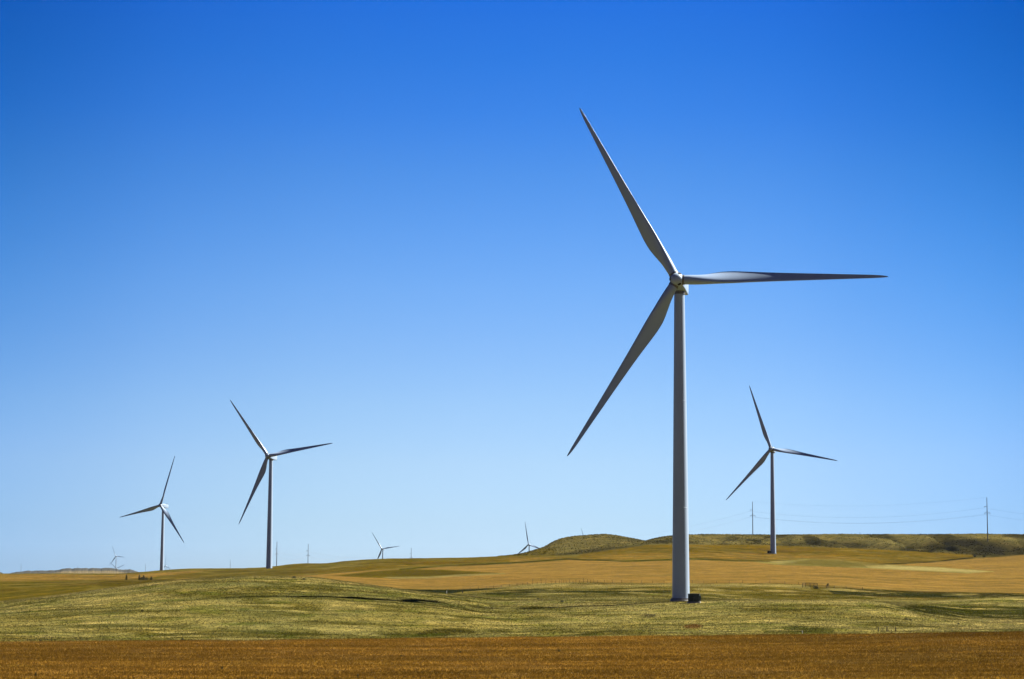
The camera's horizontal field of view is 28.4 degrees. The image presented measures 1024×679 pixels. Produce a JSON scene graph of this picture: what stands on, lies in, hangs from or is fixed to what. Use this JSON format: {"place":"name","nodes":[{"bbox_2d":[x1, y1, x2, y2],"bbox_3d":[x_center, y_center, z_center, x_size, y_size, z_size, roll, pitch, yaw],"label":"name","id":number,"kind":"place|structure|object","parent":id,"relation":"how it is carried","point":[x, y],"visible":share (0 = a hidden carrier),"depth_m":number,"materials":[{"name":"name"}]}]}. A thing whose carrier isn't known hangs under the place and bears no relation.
{"place":"outdoors","nodes":[
{"label":"outdoors","id":0,"kind":"place"},
{"bbox_2d":[13,568,136,573],"bbox_3d":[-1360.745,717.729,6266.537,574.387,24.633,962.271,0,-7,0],"label":"hill","id":1,"kind":"structure","parent":0,"point":[92,570],"depth_m":6286.80,"materials":[{"name":"green plant"}]},
{"bbox_2d":[0,534,1023,678],"bbox_3d":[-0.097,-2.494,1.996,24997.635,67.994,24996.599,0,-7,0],"label":"ground","id":2,"kind":"structure","parent":0,"point":[935,570],"depth_m":652.93,"materials":[{"name":"green plant"}]},
{"bbox_2d":[4,635,119,640],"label":"wire fence","id":3,"kind":"object","parent":2,"relation":"on","point":[51,637],"visible":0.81,"depth_m":370.00,"materials":[{"name":"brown metal"}]},
{"bbox_2d":[121,456,183,569],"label":"wind turbine","id":4,"kind":"object","parent":2,"relation":"on","point":[164,510],"visible":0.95,"depth_m":2008.30,"materials":[{"name":"metal"}]},
{"bbox_2d":[230,400,331,567],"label":"wind turbine","id":5,"kind":"object","parent":2,"relation":"on","point":[271,457],"visible":0.96,"depth_m":1406.96,"materials":[{"name":"metal"}]},
{"bbox_2d":[372,533,397,558],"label":"wind turbine","id":6,"kind":"object","parent":2,"relation":"on","point":[382,549],"visible":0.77,"depth_m":4854.32,"materials":[{"name":"metal"}]},
{"bbox_2d":[0,631,1023,678],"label":"crop","id":7,"kind":"object","parent":2,"relation":"on","point":[91,649],"visible":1,"depth_m":295.54,"materials":[{"name":"brown plant"}]},
{"bbox_2d":[0,575,1023,641],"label":"grass","id":8,"kind":"structure","parent":2,"relation":"on","point":[585,597],"depth_m":443.79,"materials":[{"name":"green plant"}]},
{"bbox_2d":[519,524,537,552],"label":"wind turbine","id":9,"kind":"object","parent":2,"relation":"on","point":[525,547],"visible":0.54,"depth_m":4438.00,"materials":[{"name":"metal"}]},
{"bbox_2d":[475,578,798,588],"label":"wire fence","id":10,"kind":"object","parent":2,"relation":"on","point":[666,580],"visible":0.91,"depth_m":736.01,"materials":[{"name":"brown metal"}]},
{"bbox_2d":[687,594,700,602],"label":"transformer","id":11,"kind":"object","parent":2,"relation":"on","point":[694,598],"visible":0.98,"depth_m":481.36,"materials":[{"name":"metal"}]},
{"bbox_2d":[694,595,698,600],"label":"door","id":12,"kind":"structure","parent":11,"relation":"in","point":[696,597],"depth_m":481.17,"materials":[{"name":"metal"}]},
{"bbox_2d":[409,582,1023,602],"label":"grass","id":13,"kind":"structure","parent":2,"relation":"on","point":[558,592],"depth_m":673.17,"materials":[{"name":"green plant"}]},
{"bbox_2d":[567,108,887,600],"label":"wind turbine","id":14,"kind":"object","parent":2,"relation":"on","point":[677,288],"visible":0.97,"depth_m":499.76,"materials":[{"name":"paint"}]},
{"bbox_2d":[752,501,753,533],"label":"utility pole","id":15,"kind":"object","parent":2,"relation":"on","point":[752,517],"visible":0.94,"depth_m":1988.89,"materials":[{"name":"wood"}]},
{"bbox_2d":[500,533,1023,555],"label":"scrub","id":16,"kind":"object","parent":2,"relation":"on","point":[656,541],"visible":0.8,"depth_m":1811.11,"materials":[{"name":"green plant"}]},
{"bbox_2d":[726,385,836,553],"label":"wind turbine","id":17,"kind":"object","parent":2,"relation":"on","point":[771,451],"visible":0.98,"depth_m":1525.22,"materials":[{"name":"metal"}]},
{"bbox_2d":[928,625,1009,630],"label":"wire fence","id":18,"kind":"object","parent":2,"relation":"on","point":[932,629],"visible":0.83,"depth_m":380.27,"materials":[{"name":"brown metal"}]},
{"bbox_2d":[984,506,987,541],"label":"utility pole","id":19,"kind":"object","parent":2,"relation":"on","point":[987,525],"visible":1,"depth_m":1794.00,"materials":[{"name":"wood"}]},
{"bbox_2d":[0,0,1023,572],"label":"sky","id":20,"kind":"structure","parent":0,"point":[396,235],"materials":[{"name":"blue"}]}
]}

